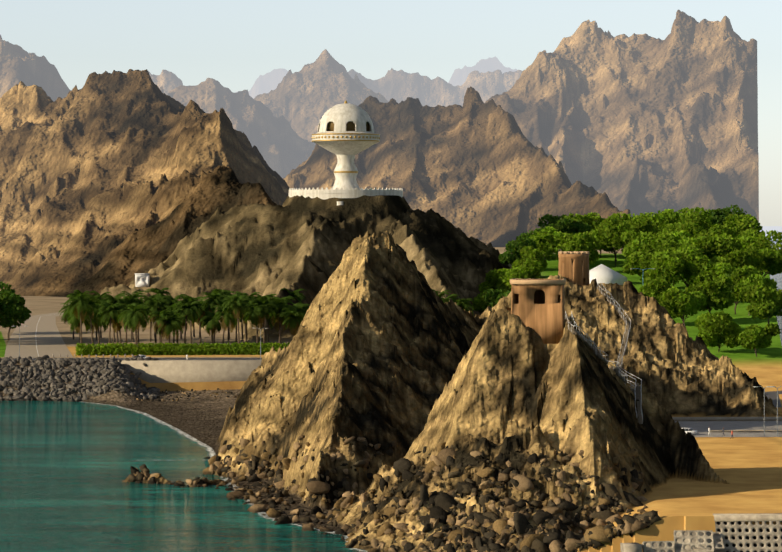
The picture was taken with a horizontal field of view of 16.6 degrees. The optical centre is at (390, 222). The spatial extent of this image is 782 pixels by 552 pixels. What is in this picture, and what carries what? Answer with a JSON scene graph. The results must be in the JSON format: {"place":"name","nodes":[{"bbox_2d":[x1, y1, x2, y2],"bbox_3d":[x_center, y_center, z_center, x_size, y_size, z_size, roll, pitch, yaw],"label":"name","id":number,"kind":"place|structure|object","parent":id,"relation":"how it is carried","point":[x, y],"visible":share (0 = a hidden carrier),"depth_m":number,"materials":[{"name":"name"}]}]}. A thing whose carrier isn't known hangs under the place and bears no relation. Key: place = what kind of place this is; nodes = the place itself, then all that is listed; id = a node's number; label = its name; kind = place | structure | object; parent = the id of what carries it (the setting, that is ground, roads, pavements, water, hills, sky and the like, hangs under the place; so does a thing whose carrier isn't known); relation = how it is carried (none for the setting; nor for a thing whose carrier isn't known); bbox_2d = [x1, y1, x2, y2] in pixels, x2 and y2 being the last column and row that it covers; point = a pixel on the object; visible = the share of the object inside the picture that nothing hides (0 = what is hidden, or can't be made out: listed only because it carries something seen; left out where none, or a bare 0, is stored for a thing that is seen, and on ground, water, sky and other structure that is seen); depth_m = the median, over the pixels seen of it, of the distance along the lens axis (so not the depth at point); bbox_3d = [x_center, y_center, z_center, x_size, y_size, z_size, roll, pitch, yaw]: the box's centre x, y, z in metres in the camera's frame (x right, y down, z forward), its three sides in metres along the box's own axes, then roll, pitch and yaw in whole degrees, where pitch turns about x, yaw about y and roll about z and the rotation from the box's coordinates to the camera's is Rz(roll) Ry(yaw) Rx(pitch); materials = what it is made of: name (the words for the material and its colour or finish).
{"place":"outdoors","nodes":[
{"label":"outdoors","id":0,"kind":"place"},
{"bbox_2d":[0,69,288,297],"bbox_3d":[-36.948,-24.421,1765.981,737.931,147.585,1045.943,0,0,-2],"label":"mountain","id":1,"kind":"structure","parent":0,"point":[114,178],"depth_m":1609.44,"materials":[{"name":"brown stone"}]},
{"bbox_2d":[0,35,521,177],"bbox_3d":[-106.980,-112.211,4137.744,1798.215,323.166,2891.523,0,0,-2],"label":"mountains","id":2,"kind":"structure","parent":0,"point":[278,126],"depth_m":3489.46,"materials":[{"name":"grey stone"}]},
{"bbox_2d":[235,56,521,98],"bbox_3d":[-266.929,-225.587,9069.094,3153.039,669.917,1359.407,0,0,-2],"label":"distant mountains","id":3,"kind":"structure","parent":0,"point":[269,81],"depth_m":8932.27,"materials":[{"name":"grey stone"}]},
{"bbox_2d":[0,195,776,346],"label":"terrain","id":4,"kind":"structure","parent":0,"point":[294,243],"depth_m":1056.95,"materials":[{"name":"brown stone"}]},
{"bbox_2d":[135,273,149,286],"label":"hill hut","id":5,"kind":"object","parent":4,"relation":"on","point":[142,279],"visible":0.96,"depth_m":1073.18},
{"bbox_2d":[289,122,402,199],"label":"monument","id":6,"kind":"object","parent":4,"relation":"on","point":[345,185],"depth_m":1084.10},
{"bbox_2d":[317,103,373,132],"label":"monument dome","id":7,"kind":"structure","parent":6,"relation":"on","point":[340,116],"depth_m":1085.25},
{"bbox_2d":[312,133,379,172],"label":"monument trim","id":8,"kind":"structure","parent":6,"relation":"attached to","point":[345,140],"depth_m":1082.00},
{"bbox_2d":[0,219,769,356],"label":"tree trunks","id":9,"kind":"object","parent":4,"relation":"on","point":[615,252],"visible":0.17,"depth_m":898.80,"materials":[{"name":"brown plant"}]},
{"bbox_2d":[0,205,781,355],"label":"foliage","id":10,"kind":"object","parent":4,"relation":"on","point":[730,259],"visible":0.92,"depth_m":918.63,"materials":[{"name":"green plant"}]},
{"bbox_2d":[589,264,626,284],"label":"tent","id":11,"kind":"object","parent":4,"relation":"on","point":[601,273],"visible":0.65,"depth_m":1000.42,"materials":[{"name":"white fabric"}]},
{"bbox_2d":[0,231,781,551],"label":"terrain","id":12,"kind":"structure","parent":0,"point":[386,347],"depth_m":506.96,"materials":[{"name":"brown stone"}]},
{"bbox_2d":[0,355,159,401],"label":"breakwater boulders","id":13,"kind":"object","parent":12,"relation":"on","point":[110,379],"visible":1,"depth_m":782.12,"materials":[{"name":"grey stone"}]},
{"bbox_2d":[116,384,661,551],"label":"shore boulders","id":14,"kind":"object","parent":12,"relation":"on","point":[602,530],"visible":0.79,"depth_m":421.76,"materials":[{"name":"brown stone"}]},
{"bbox_2d":[33,354,781,420],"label":"walls","id":15,"kind":"structure","parent":12,"relation":"on","point":[166,371],"depth_m":797.60,"materials":[{"name":"beige concrete"}]},
{"bbox_2d":[511,279,564,343],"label":"square tower","id":16,"kind":"structure","parent":12,"relation":"on","point":[539,309],"depth_m":449.41,"materials":[{"name":"stone"}]},
{"bbox_2d":[510,279,565,283],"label":"tower band","id":17,"kind":"object","parent":16,"relation":"on","point":[513,281],"visible":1,"depth_m":449.27,"materials":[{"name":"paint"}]},
{"bbox_2d":[558,254,589,285],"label":"round tower","id":18,"kind":"structure","parent":12,"relation":"on","point":[573,268],"depth_m":635.63,"materials":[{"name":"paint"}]},
{"bbox_2d":[558,251,588,253],"bbox_3d":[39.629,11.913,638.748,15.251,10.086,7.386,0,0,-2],"label":"tower merlons","id":19,"kind":"object","parent":18,"relation":"on","point":[574,252],"visible":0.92,"depth_m":637.17,"materials":[{"name":"beige stone"}]},
{"bbox_2d":[565,286,642,423],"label":"stairs","id":20,"kind":"structure","parent":12,"relation":"on","point":[636,389],"depth_m":466.05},
{"bbox_2d":[620,513,781,551],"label":"block wall","id":21,"kind":"structure","parent":12,"relation":"on","point":[734,533],"depth_m":398.27,"materials":[{"name":"concrete"}]},
{"bbox_2d":[0,226,781,551],"bbox_3d":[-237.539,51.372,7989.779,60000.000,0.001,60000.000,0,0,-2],"label":"sea","id":22,"kind":"structure","parent":0,"point":[64,472],"depth_m":506.34,"materials":[{"name":"liquid"}]},
{"bbox_2d":[85,402,367,551],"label":"surf foam","id":23,"kind":"object","parent":22,"relation":"on","point":[210,449],"visible":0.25,"depth_m":617.23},
{"bbox_2d":[0,312,781,436],"bbox_3d":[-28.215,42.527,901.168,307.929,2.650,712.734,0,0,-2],"label":"roads","id":24,"kind":"structure","parent":0,"point":[40,335],"depth_m":818.73,"materials":[{"name":"grey asphalt"}]},
{"bbox_2d":[18,268,781,436],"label":"street lamps","id":25,"kind":"object","parent":24,"relation":"on","point":[633,268],"visible":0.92,"depth_m":549.52,"materials":[{"name":"grey metal"}]},
{"bbox_2d":[682,428,697,434],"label":"car","id":26,"kind":"object","parent":24,"relation":"on","point":[691,431],"visible":0.38,"depth_m":552.95,"materials":[{"name":"paint"}]},
{"bbox_2d":[0,0,781,225],"label":"sky","id":27,"kind":"structure","parent":0,"point":[233,43],"materials":[{"name":"white"}]},
{"bbox_2d":[283,86,630,246],"bbox_3d":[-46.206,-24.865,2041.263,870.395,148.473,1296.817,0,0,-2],"label":"mountain","id":28,"kind":"structure","parent":0,"point":[475,166],"depth_m":1941.70,"materials":[{"name":"brown stone"}]},
{"bbox_2d":[486,10,758,227],"bbox_3d":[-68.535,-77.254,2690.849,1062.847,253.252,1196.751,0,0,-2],"label":"mountain","id":29,"kind":"structure","parent":0,"point":[635,124],"depth_m":2471.66,"materials":[{"name":"brown stone"}]}
]}

